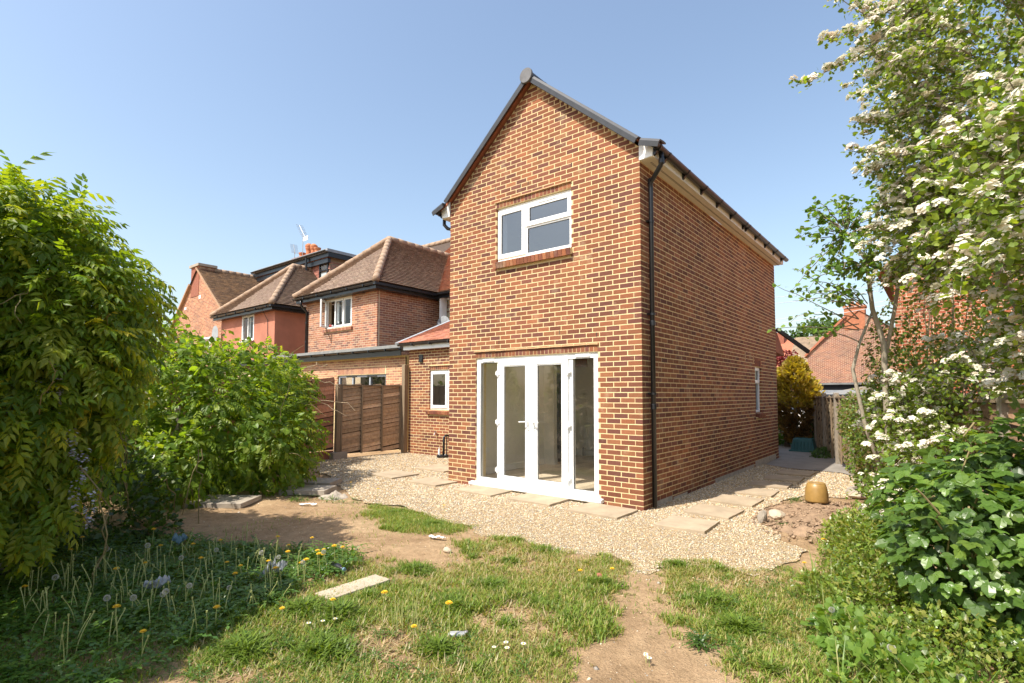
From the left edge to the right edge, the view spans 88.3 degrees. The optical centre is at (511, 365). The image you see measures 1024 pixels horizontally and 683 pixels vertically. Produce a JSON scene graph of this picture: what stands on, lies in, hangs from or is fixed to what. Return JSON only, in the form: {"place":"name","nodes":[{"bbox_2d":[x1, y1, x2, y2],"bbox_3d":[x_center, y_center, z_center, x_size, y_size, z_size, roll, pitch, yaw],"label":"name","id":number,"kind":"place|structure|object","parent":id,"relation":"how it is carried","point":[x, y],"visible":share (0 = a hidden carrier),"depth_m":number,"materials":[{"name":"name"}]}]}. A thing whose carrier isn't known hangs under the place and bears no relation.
{"place":"outdoors","nodes":[
{"label":"outdoors","id":0,"kind":"place"},
{"bbox_2d":[0,398,1020,682],"bbox_3d":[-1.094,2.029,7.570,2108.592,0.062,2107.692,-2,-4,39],"label":"ground","id":1,"kind":"structure","parent":0,"point":[638,642],"depth_m":4.24,"materials":[{"name":"soil"}]},
{"bbox_2d":[0,149,189,586],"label":"wisteria","id":2,"kind":"object","parent":1,"relation":"on","point":[80,315],"visible":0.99,"depth_m":4.27,"materials":[{"name":"green plant"}]},
{"bbox_2d":[103,595,110,616],"bbox_3d":[-2.816,1.695,3.664,0.044,0.199,0.044,2,-4,-36],"label":"dandelion","id":3,"kind":"object","parent":1,"relation":"on","point":[106,598],"visible":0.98,"depth_m":3.67,"materials":[{"name":"plant"}]},
{"bbox_2d":[55,415,185,552],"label":"undergrowth","id":4,"kind":"object","parent":1,"relation":"on","point":[143,508],"visible":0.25,"depth_m":6.12,"materials":[{"name":"green plant"}]},
{"bbox_2d":[126,364,176,448],"bbox_3d":[-12.556,0.705,17.038,5.335,3.848,16.333,2,-4,-35],"label":"boundary shrub","id":5,"kind":"object","parent":1,"relation":"on","point":[160,398],"depth_m":14.37,"materials":[{"name":"green plant"}]},
{"bbox_2d":[162,588,168,610],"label":"dandelion","id":6,"kind":"object","parent":1,"relation":"on","point":[164,593],"visible":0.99,"depth_m":3.68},
{"bbox_2d":[164,263,260,408],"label":"gable house","id":7,"kind":"structure","parent":1,"relation":"on","point":[210,289],"depth_m":27.96,"materials":[{"name":"orange brick"}]},
{"bbox_2d":[7,522,423,671],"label":"seed stalks","id":8,"kind":"object","parent":1,"relation":"on","point":[152,589],"visible":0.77,"depth_m":3.98,"materials":[{"name":"plant"}]},
{"bbox_2d":[90,309,354,523],"bbox_3d":[-6.200,0.376,9.960,6.594,3.736,6.126,-1,-3,13],"label":"hedge","id":9,"kind":"object","parent":1,"relation":"on","point":[268,412],"visible":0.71,"depth_m":8.23,"materials":[{"name":"green plant"}]},
{"bbox_2d":[184,495,261,508],"bbox_3d":[-4.201,1.988,7.706,0.808,0.070,0.607,0,-3,1],"label":"paving slab","id":10,"kind":"object","parent":1,"relation":"on","point":[232,501],"depth_m":7.54,"materials":[{"name":"concrete"}]},
{"bbox_2d":[198,450,332,468],"bbox_3d":[-5.645,2.156,11.802,0.060,0.200,3.660,-2,-4,39],"label":"gravel board","id":11,"kind":"object","parent":1,"relation":"on","point":[325,456],"visible":0.14,"depth_m":12.99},
{"bbox_2d":[168,376,253,458],"bbox_3d":[-6.237,1.085,11.134,0.050,1.839,1.816,-2,-4,39],"label":"lap fence","id":12,"kind":"object","parent":11,"relation":"on","point":[208,415],"visible":0.02,"depth_m":11.04,"materials":[{"name":"brown wood"}]},
{"bbox_2d":[268,377,334,454],"bbox_3d":[-5.055,1.164,12.562,0.050,1.837,1.826,-3,-4,40],"label":"lap fence","id":13,"kind":"object","parent":11,"relation":"on","point":[327,391],"visible":0.17,"depth_m":13.09,"materials":[{"name":"brown wood"}]},
{"bbox_2d":[209,248,355,376],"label":"rendered house","id":14,"kind":"structure","parent":1,"relation":"on","point":[267,306],"depth_m":22.67,"materials":[{"name":"ceramic"}]},
{"bbox_2d":[212,326,218,340],"bbox_3d":[-13.470,-1.435,24.122,0.680,0.737,0.217,-2,-4,39],"label":"satellite dish","id":15,"kind":"object","parent":14,"relation":"attached to","point":[215,331],"visible":0.77,"depth_m":24.02,"materials":[{"name":"white plastic"}]},
{"bbox_2d":[240,315,253,342],"bbox_3d":[-11.197,-1.557,22.484,1.260,1.130,0.280,-2,-4,39],"label":"window","id":16,"kind":"structure","parent":14,"relation":"in","point":[243,318],"depth_m":22.46,"materials":[{"name":"white plastic"}]},
{"bbox_2d":[293,243,320,258],"bbox_3d":[-12.273,-5.259,31.780,2.400,4.180,0.900,-2,-4,39],"label":"chimney stack","id":17,"kind":"object","parent":14,"relation":"on","point":[310,248],"visible":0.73,"depth_m":31.66,"materials":[{"name":"brick"}]},
{"bbox_2d":[297,225,308,254],"bbox_3d":[-12.676,-7.590,32.044,1.039,2.062,0.443,-2,-4,39],"label":"television aerial","id":18,"kind":"object","parent":17,"relation":"attached to","point":[305,237],"visible":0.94,"depth_m":32.02,"materials":[{"name":"metal"}]},
{"bbox_2d":[319,263,328,277],"bbox_3d":[-8.559,-4.223,24.013,0.700,0.830,0.080,-2,-4,39],"label":"dormer window","id":19,"kind":"structure","parent":14,"relation":"in","point":[320,274],"depth_m":24.08,"materials":[{"name":"black plastic"}]},
{"bbox_2d":[279,485,336,495],"bbox_3d":[-3.318,2.033,8.598,0.756,0.080,0.506,0,-3,4],"label":"paving slab","id":20,"kind":"object","parent":1,"relation":"on","point":[314,490],"depth_m":8.42,"materials":[{"name":"concrete"}]},
{"bbox_2d":[303,477,341,484],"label":"paving slab","id":21,"kind":"structure","parent":1,"relation":"on","point":[328,481],"depth_m":9.23,"materials":[{"name":"concrete"}]},
{"bbox_2d":[288,492,360,502],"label":"edge weeds","id":22,"kind":"object","parent":1,"relation":"on","point":[297,498],"visible":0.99,"depth_m":8.00,"materials":[{"name":"green plant"}]},
{"bbox_2d":[318,490,347,499],"bbox_3d":[-2.808,2.045,8.314,0.598,0.104,0.460,-2,-4,39],"label":"rubble pile","id":23,"kind":"object","parent":1,"relation":"on","point":[335,493],"visible":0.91,"depth_m":8.23,"materials":[{"name":"stone"}]},
{"bbox_2d":[329,561,345,570],"bbox_3d":[-1.554,1.802,4.710,0.210,0.064,0.064,-2,-4,39],"label":"wrapper","id":24,"kind":"object","parent":1,"relation":"on","point":[337,565],"visible":0.79,"depth_m":4.69,"materials":[{"name":"black plastic"}]},
{"bbox_2d":[329,451,346,458],"bbox_3d":[-4.399,2.283,13.259,0.300,0.210,0.400,-2,-4,39],"label":"post base","id":25,"kind":"object","parent":1,"relation":"on","point":[335,455],"visible":0.5,"depth_m":13.13,"materials":[{"name":"concrete"}]},
{"bbox_2d":[334,384,341,451],"bbox_3d":[-4.389,1.457,13.272,0.110,1.960,0.110,-2,-4,39],"label":"fence post","id":26,"kind":"object","parent":25,"relation":"on","point":[337,424],"visible":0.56,"depth_m":13.24,"materials":[{"name":"wood"}]},
{"bbox_2d":[340,383,401,453],"bbox_3d":[-3.704,1.384,13.907,1.752,1.814,0.078,3,-4,-43],"label":"lap fence","id":27,"kind":"object","parent":26,"relation":"attached to","point":[371,422],"visible":0.98,"depth_m":13.90,"materials":[{"name":"brown wood"}]},
{"bbox_2d":[143,616,545,682],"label":"lawn weeds","id":28,"kind":"object","parent":1,"relation":"on","point":[189,673],"visible":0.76,"depth_m":3.09,"materials":[{"name":"green plant"}]},
{"bbox_2d":[315,574,389,601],"bbox_3d":[-1.293,1.836,4.323,0.216,0.060,0.577,-3,-5,39],"label":"paving slab","id":29,"kind":"object","parent":1,"relation":"on","point":[362,583],"depth_m":4.31,"materials":[{"name":"stone"}]},
{"bbox_2d":[263,236,449,449],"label":"brick house","id":30,"kind":"structure","parent":1,"relation":"on","point":[384,295],"depth_m":17.97,"materials":[{"name":"brick"}]},
{"bbox_2d":[320,296,351,328],"bbox_3d":[-6.040,-1.814,18.134,1.600,1.020,0.652,-2,-4,39],"label":"window","id":31,"kind":"structure","parent":30,"relation":"in","point":[343,309],"depth_m":18.30,"materials":[{"name":"white plastic"}]},
{"bbox_2d":[339,374,385,384],"bbox_3d":[-4.704,1.359,16.553,2.530,2.115,0.090,-2,-4,39],"label":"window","id":32,"kind":"structure","parent":30,"relation":"in","point":[374,375],"depth_m":16.64,"materials":[{"name":"white plastic"}]},
{"bbox_2d":[437,316,448,324],"bbox_3d":[-2.219,-1.368,18.303,0.660,0.660,0.454,-2,-4,39],"label":"satellite dish","id":33,"kind":"object","parent":30,"relation":"attached to","point":[442,319],"visible":0.23,"depth_m":18.16,"materials":[{"name":"metal"}]},
{"bbox_2d":[438,298,449,323],"bbox_3d":[-2.475,-1.888,18.499,0.610,0.980,0.508,-2,-4,39],"label":"window","id":34,"kind":"structure","parent":30,"relation":"in","point":[443,301],"depth_m":18.52,"materials":[{"name":"white plastic"}]},
{"bbox_2d":[401,365,407,452],"bbox_3d":[-2.952,1.246,14.503,0.130,2.520,0.130,-3,-4,39],"label":"fence post","id":35,"kind":"object","parent":1,"relation":"on","point":[404,426],"visible":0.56,"depth_m":14.46,"materials":[{"name":"wood"}]},
{"bbox_2d":[395,320,449,455],"bbox_3d":[-0.178,0.289,14.730,4.650,4.665,4.083,-2,-4,39],"label":"side extension","id":36,"kind":"object","parent":1,"relation":"on","point":[428,350],"visible":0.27,"depth_m":14.15,"materials":[{"name":"red brick"}]},
{"bbox_2d":[430,370,448,409],"bbox_3d":[-1.639,0.636,13.706,1.350,1.035,0.080,-2,-4,39],"label":"window","id":37,"kind":"structure","parent":36,"relation":"in","point":[440,407],"depth_m":13.82,"materials":[{"name":"white plastic"}]},
{"bbox_2d":[436,434,448,457],"bbox_3d":[-1.763,2.046,13.431,0.320,0.568,0.320,0,-3,6],"label":"drain gully","id":38,"kind":"object","parent":36,"relation":"attached to","point":[443,455],"visible":0.99,"depth_m":13.38,"materials":[{"name":"black plastic"}]},
{"bbox_2d":[445,601,451,638],"bbox_3d":[-0.412,1.665,3.436,0.051,0.254,0.051,0,-3,2],"label":"dandelion","id":39,"kind":"object","parent":1,"relation":"on","point":[447,602],"visible":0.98,"depth_m":3.43,"materials":[{"name":"plant"}]},
{"bbox_2d":[448,630,467,637],"bbox_3d":[-0.354,1.771,3.475,0.128,0.037,0.051,0,-3,1],"label":"drink can","id":40,"kind":"object","parent":1,"relation":"on","point":[452,633],"visible":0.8,"depth_m":3.46,"materials":[{"name":"silver metal"}]},
{"bbox_2d":[0,501,920,682],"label":"grass","id":41,"kind":"structure","parent":1,"relation":"on","point":[348,609],"depth_m":3.74,"materials":[{"name":"plant"}]},
{"bbox_2d":[0,524,372,682],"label":"weeds","id":42,"kind":"object","parent":41,"relation":"on","point":[178,636],"depth_m":3.94,"materials":[{"name":"plant"}]},
{"bbox_2d":[143,575,170,588],"bbox_3d":[-2.758,1.693,4.104,0.185,0.104,0.116,1,-3,-18],"label":"litter wrapper","id":43,"kind":"object","parent":42,"relation":"on","point":[163,579],"visible":0.88,"depth_m":4.09,"materials":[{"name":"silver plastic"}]},
{"bbox_2d":[172,533,187,544],"bbox_3d":[-3.377,1.762,5.363,0.139,0.114,0.042,1,-3,-14],"label":"litter wrapper","id":44,"kind":"object","parent":42,"relation":"on","point":[179,538],"visible":1,"depth_m":5.36,"materials":[{"name":"plastic"}]},
{"bbox_2d":[259,556,287,576],"bbox_3d":[-2.013,1.710,4.460,0.139,0.161,0.187,-1,-3,14],"label":"litter bag","id":45,"kind":"object","parent":42,"relation":"on","point":[282,564],"visible":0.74,"depth_m":4.46,"materials":[{"name":"white plastic"}]},
{"bbox_2d":[118,490,896,682],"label":"loose stones","id":46,"kind":"object","parent":1,"relation":"on","point":[595,668],"visible":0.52,"depth_m":4.93,"materials":[{"name":"stone"}]},
{"bbox_2d":[313,452,863,575],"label":"gravel","id":47,"kind":"structure","parent":1,"relation":"on","point":[562,506],"depth_m":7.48,"materials":[{"name":"gravel"}]},
{"bbox_2d":[368,470,418,478],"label":"paving slab","id":48,"kind":"structure","parent":47,"relation":"on","point":[393,474],"depth_m":10.34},
{"bbox_2d":[406,477,456,486],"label":"paving slab","id":49,"kind":"structure","parent":47,"relation":"on","point":[432,481],"depth_m":9.50,"materials":[{"name":"stone"}]},
{"bbox_2d":[415,464,448,472],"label":"paving slab","id":50,"kind":"structure","parent":47,"relation":"on","point":[441,468],"depth_m":11.30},
{"bbox_2d":[454,485,514,496],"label":"paving slab","id":51,"kind":"structure","parent":47,"relation":"on","point":[483,490],"depth_m":8.63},
{"bbox_2d":[508,493,570,506],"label":"paving slab","id":52,"kind":"structure","parent":47,"relation":"on","point":[539,499],"depth_m":7.90,"materials":[{"name":"stone"}]},
{"bbox_2d":[567,502,637,519],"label":"paving slab","id":53,"kind":"structure","parent":47,"relation":"on","point":[603,511],"depth_m":7.15,"materials":[{"name":"stone"}]},
{"bbox_2d":[655,515,719,534],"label":"paving slab","id":54,"kind":"structure","parent":47,"relation":"on","point":[691,525],"depth_m":6.38,"materials":[{"name":"stone"}]},
{"bbox_2d":[683,503,743,519],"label":"paving slab","id":55,"kind":"structure","parent":47,"relation":"on","point":[714,511],"depth_m":7.11,"materials":[{"name":"stone"}]},
{"bbox_2d":[709,494,763,507],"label":"paving slab","id":56,"kind":"structure","parent":47,"relation":"on","point":[741,501],"depth_m":7.84,"materials":[{"name":"stone"}]},
{"bbox_2d":[730,486,779,497],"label":"paving slab","id":57,"kind":"structure","parent":47,"relation":"on","point":[759,492],"depth_m":8.57,"materials":[{"name":"stone"}]},
{"bbox_2d":[748,480,792,489],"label":"paving slab","id":58,"kind":"structure","parent":47,"relation":"on","point":[771,484],"depth_m":9.24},
{"bbox_2d":[763,474,804,482],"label":"paving slab","id":59,"kind":"structure","parent":47,"relation":"on","point":[786,478],"depth_m":9.92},
{"bbox_2d":[775,469,815,476],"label":"paving slab","id":60,"kind":"structure","parent":47,"relation":"on","point":[801,473],"depth_m":10.66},
{"bbox_2d":[845,485,860,495],"bbox_3d":[5.550,2.027,8.479,0.305,0.200,0.718,-2,-4,39],"label":"garden stone","id":61,"kind":"object","parent":47,"relation":"on","point":[852,488],"visible":0.34,"depth_m":8.37,"materials":[{"name":"stone"}]},
{"bbox_2d":[848,492,865,499],"bbox_3d":[5.390,2.028,8.187,0.308,0.120,0.212,-1,-3,19],"label":"garden stone","id":62,"kind":"object","parent":47,"relation":"on","point":[858,496],"visible":0.65,"depth_m":8.14,"materials":[{"name":"stone"}]},
{"bbox_2d":[432,67,809,510],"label":"brick house","id":63,"kind":"structure","parent":1,"relation":"on","point":[610,280],"depth_m":8.81,"materials":[{"name":"red brick"}]},
{"bbox_2d":[498,189,570,261],"bbox_3d":[0.365,-2.287,8.775,1.533,0.934,0.092,-2,-4,39],"label":"upper window","id":64,"kind":"structure","parent":63,"relation":"in","point":[525,207],"depth_m":8.82,"materials":[{"name":"white plastic"}]},
{"bbox_2d":[469,352,603,503],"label":"french doors","id":65,"kind":"structure","parent":63,"relation":"in","point":[531,483],"depth_m":8.52,"materials":[{"name":"white plastic"}]},
{"bbox_2d":[582,423,593,454],"bbox_3d":[2.193,1.814,12.666,1.172,0.800,0.052,-2,-4,39],"label":"radiator","id":66,"kind":"object","parent":63,"relation":"on","point":[588,436],"visible":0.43,"depth_m":12.90,"materials":[{"name":"white metal"}]},
{"bbox_2d":[755,367,759,411],"bbox_3d":[5.603,0.560,12.160,0.080,1.035,0.534,-2,-4,39],"label":"side window","id":67,"kind":"structure","parent":63,"relation":"in","point":[757,381],"depth_m":12.31,"materials":[{"name":"white plastic"}]},
{"bbox_2d":[682,624,729,653],"bbox_3d":[1.233,1.754,3.341,0.293,0.088,0.375,-1,-3,14],"label":"thistle","id":68,"kind":"object","parent":1,"relation":"on","point":[696,641],"visible":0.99,"depth_m":3.35,"materials":[{"name":"green plant"}]},
{"bbox_2d":[757,510,766,522],"bbox_3d":[3.183,1.932,6.711,0.113,0.176,0.169,-2,-4,39],"label":"broken stone","id":69,"kind":"object","parent":1,"relation":"on","point":[761,516],"visible":0.91,"depth_m":6.66,"materials":[{"name":"stone"}]},
{"bbox_2d":[768,509,785,519],"bbox_3d":[3.447,1.954,6.866,0.215,0.161,0.279,-2,-4,39],"label":"broken stone","id":70,"kind":"object","parent":1,"relation":"on","point":[774,514],"visible":0.85,"depth_m":6.79,"materials":[{"name":"stone"}]},
{"bbox_2d":[689,571,869,678],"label":"lawn weeds","id":71,"kind":"object","parent":1,"relation":"on","point":[760,594],"visible":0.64,"depth_m":3.79,"materials":[{"name":"green plant"}]},
{"bbox_2d":[784,329,804,337],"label":"distant tree","id":72,"kind":"object","parent":1,"relation":"on","point":[792,336],"visible":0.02,"depth_m":60.09,"materials":[{"name":"green plant"}]},
{"bbox_2d":[778,416,813,446],"bbox_3d":[8.995,1.967,16.569,2.336,1.232,1.247,-1,-3,22],"label":"laurel shrub","id":73,"kind":"object","parent":1,"relation":"on","point":[784,442],"visible":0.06,"depth_m":16.43,"materials":[{"name":"green plant"}]},
{"bbox_2d":[787,496,806,503],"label":"path weeds","id":74,"kind":"object","parent":1,"relation":"on","point":[796,500],"visible":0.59,"depth_m":8.02,"materials":[{"name":"green plant"}]},
{"bbox_2d":[813,393,817,446],"bbox_3d":[9.029,1.710,15.683,0.100,1.760,0.100,-1,-3,22],"label":"fence post","id":75,"kind":"object","parent":1,"relation":"on","point":[815,424],"visible":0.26,"depth_m":15.65,"materials":[{"name":"wood"}]},
{"bbox_2d":[792,316,839,337],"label":"distant tree","id":76,"kind":"object","parent":1,"relation":"on","point":[815,323],"visible":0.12,"depth_m":59.11,"materials":[{"name":"green plant"}]},
{"bbox_2d":[758,502,881,540],"bbox_3d":[4.072,1.967,6.804,1.702,0.144,2.875,-2,-4,39],"label":"soil heap","id":77,"kind":"object","parent":1,"relation":"on","point":[799,529],"visible":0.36,"depth_m":6.65,"materials":[{"name":"soil"}]},
{"bbox_2d":[751,499,880,545],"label":"soil clods","id":78,"kind":"object","parent":77,"relation":"on","point":[807,536],"visible":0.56,"depth_m":6.72,"materials":[{"name":"soil"}]},
{"bbox_2d":[805,481,828,502],"bbox_3d":[4.447,1.848,7.705,0.310,0.274,0.310,-2,-4,39],"label":"gold pot","id":79,"kind":"object","parent":77,"relation":"on","point":[816,492],"visible":0.99,"depth_m":7.60,"materials":[{"name":"ceramic"}]},
{"bbox_2d":[809,446,831,458],"bbox_3d":[8.067,2.258,13.637,0.654,0.339,1.177,-2,-4,39],"label":"grass tuft shrub","id":80,"kind":"object","parent":1,"relation":"on","point":[820,451],"visible":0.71,"depth_m":13.47,"materials":[{"name":"green plant"}]},
{"bbox_2d":[821,393,826,454],"bbox_3d":[8.303,1.616,13.996,0.100,1.760,0.100,-1,-3,22],"label":"fence post","id":81,"kind":"object","parent":1,"relation":"on","point":[824,423],"visible":0.51,"depth_m":13.97,"materials":[{"name":"wood"}]},
{"bbox_2d":[767,180,902,502],"bbox_3d":[4.286,-0.273,6.789,2.102,4.549,1.023,1,-3,-9],"label":"hazel tree","id":82,"kind":"object","parent":1,"relation":"on","point":[853,238],"visible":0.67,"depth_m":6.92,"materials":[{"name":"green plant"}]},
{"bbox_2d":[799,382,873,389],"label":"dark shed","id":83,"kind":"structure","parent":1,"relation":"on","point":[837,386],"depth_m":25.54,"materials":[{"name":"wood"}]},
{"bbox_2d":[833,393,840,463],"bbox_3d":[7.578,1.522,12.298,0.100,1.760,0.100,-1,-3,22],"label":"fence post","id":84,"kind":"object","parent":1,"relation":"on","point":[836,434],"visible":0.51,"depth_m":12.27,"materials":[{"name":"wood"}]},
{"bbox_2d":[848,392,855,474],"bbox_3d":[6.848,1.427,10.602,0.100,1.760,0.100,-1,-3,22],"label":"fence post","id":85,"kind":"object","parent":1,"relation":"on","point":[852,393],"visible":0.21,"depth_m":10.59,"materials":[{"name":"wood"}]},
{"bbox_2d":[850,397,876,480],"bbox_3d":[6.513,1.349,9.721,0.077,1.525,1.879,-1,-3,20],"label":"lap fence","id":86,"kind":"object","parent":85,"relation":"attached to","point":[866,445],"visible":0.09,"depth_m":9.98,"materials":[{"name":"brown wood"}]},
{"bbox_2d":[836,290,930,499],"bbox_3d":[5.915,0.534,8.404,1.212,3.125,4.970,-2,-4,28],"label":"ivy","id":87,"kind":"object","parent":1,"relation":"on","point":[856,439],"visible":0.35,"depth_m":7.71,"materials":[{"name":"green plant"}]},
{"bbox_2d":[782,500,1023,682],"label":"weed patch","id":88,"kind":"object","parent":1,"relation":"on","point":[916,641],"visible":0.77,"depth_m":3.13,"materials":[{"name":"green plant"}]},
{"bbox_2d":[788,0,1023,523],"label":"hawthorn","id":89,"kind":"object","parent":1,"relation":"on","point":[962,192],"visible":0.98,"depth_m":5.30,"materials":[{"name":"green plant"}]},
{"bbox_2d":[909,288,972,396],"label":"dry canes","id":90,"kind":"object","parent":89,"relation":"on","point":[952,310],"visible":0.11,"depth_m":7.49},
{"bbox_2d":[860,395,1023,678],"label":"bramble","id":91,"kind":"object","parent":1,"relation":"on","point":[975,555],"visible":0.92,"depth_m":3.35,"materials":[{"name":"green plant"}]},
{"bbox_2d":[996,392,1012,471],"bbox_3d":[5.005,1.135,5.324,0.100,1.760,0.100,-1,-3,22],"label":"fence post","id":92,"kind":"object","parent":1,"relation":"on","point":[1003,409],"visible":0.09,"depth_m":5.33,"materials":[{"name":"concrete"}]},
{"bbox_2d":[929,398,996,508],"bbox_3d":[5.293,1.145,6.199,0.076,1.496,1.879,-1,-3,19],"label":"lap fence","id":93,"kind":"object","parent":92,"relation":"attached to","point":[985,409],"visible":0.12,"depth_m":5.88,"materials":[{"name":"brown wood"}]},
{"bbox_2d":[1001,399,1023,457],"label":"lap fence","id":94,"kind":"object","parent":92,"relation":"attached to","point":[1011,415],"visible":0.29,"depth_m":5.22,"materials":[{"name":"brown wood"}]},
{"bbox_3d":[6.191,1.331,8.858,0.100,1.760,0.100,-1,-3,22],"label":"fence post","id":95,"kind":"object","parent":1,"relation":"on","visible":0},
{"bbox_2d":[878,398,922,465],"bbox_3d":[5.888,1.240,7.965,0.076,1.502,1.879,-1,-3,19],"label":"lap fence","id":96,"kind":"object","parent":95,"relation":"attached to","point":[899,437],"visible":0.02,"depth_m":8.18,"materials":[{"name":"brown wood"}]},
{"bbox_2d":[0,0,1022,393],"label":"sky","id":97,"kind":"structure","parent":0,"point":[215,130],"materials":[{"name":"blue"}]},
{"bbox_2d":[777,333,822,366],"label":"brown roof house","id":98,"kind":"structure","parent":0,"point":[786,344],"depth_m":40.54,"materials":[{"name":"orange brick"}]},
{"bbox_2d":[766,444,851,475],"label":"path","id":99,"kind":"structure","parent":0,"point":[794,459],"depth_m":12.45,"materials":[{"name":"grey concrete"}]},
{"bbox_2d":[776,350,803,439],"bbox_3d":[8.997,1.006,17.800,1.628,3.198,1.538,-2,-4,39],"label":"red acer","id":100,"kind":"object","parent":99,"relation":"on","point":[780,358],"visible":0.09,"depth_m":17.50,"materials":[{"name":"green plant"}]},
{"bbox_2d":[777,355,824,442],"bbox_3d":[8.688,1.090,16.101,1.620,2.843,1.618,-2,-4,39],"label":"golden conifer","id":101,"kind":"object","parent":99,"relation":"on","point":[795,371],"visible":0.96,"depth_m":15.80,"materials":[{"name":"yellow plant"}]},
{"bbox_2d":[789,437,816,451],"bbox_3d":[8.284,2.260,14.968,0.680,0.380,0.560,-2,-4,39],"label":"teal crate","id":102,"kind":"object","parent":99,"relation":"on","point":[803,445],"visible":0.81,"depth_m":14.80,"materials":[{"name":"plastic"}]},
{"bbox_2d":[814,396,822,447],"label":"lap fence","id":103,"kind":"object","parent":99,"relation":"on","point":[819,429],"visible":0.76,"depth_m":15.04,"materials":[{"name":"brown wood"}]},
{"bbox_2d":[823,395,834,457],"bbox_3d":[7.935,1.512,13.139,0.077,1.543,1.862,-1,-3,23],"label":"lap fence","id":104,"kind":"object","parent":99,"relation":"on","point":[829,418],"visible":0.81,"depth_m":13.26,"materials":[{"name":"brown wood"}]},
{"bbox_2d":[835,394,849,464],"bbox_3d":[7.205,1.413,11.444,0.077,1.568,1.862,-1,-3,23],"label":"lap fence","id":105,"kind":"object","parent":99,"relation":"on","point":[840,442],"visible":0.37,"depth_m":11.71,"materials":[{"name":"brown wood"}]},
{"bbox_2d":[775,304,890,324],"bbox_3d":[13.779,-2.407,23.917,26.007,2.821,0.020,-2,-4,38],"label":"overhead wire","id":106,"kind":"object","parent":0,"point":[827,315],"visible":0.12,"depth_m":23.74,"materials":[{"name":"metal"}]},
{"bbox_2d":[820,386,875,396],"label":"garage","id":107,"kind":"structure","parent":0,"point":[831,392],"depth_m":21.30,"materials":[{"name":"concrete"}]},
{"bbox_2d":[804,301,896,389],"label":"chimney house","id":108,"kind":"structure","parent":0,"point":[830,357],"depth_m":34.02,"materials":[{"name":"red brick"}]},
{"bbox_2d":[878,246,1023,398],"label":"red house","id":109,"kind":"structure","parent":0,"point":[889,293],"depth_m":11.64,"materials":[{"name":"brick"}]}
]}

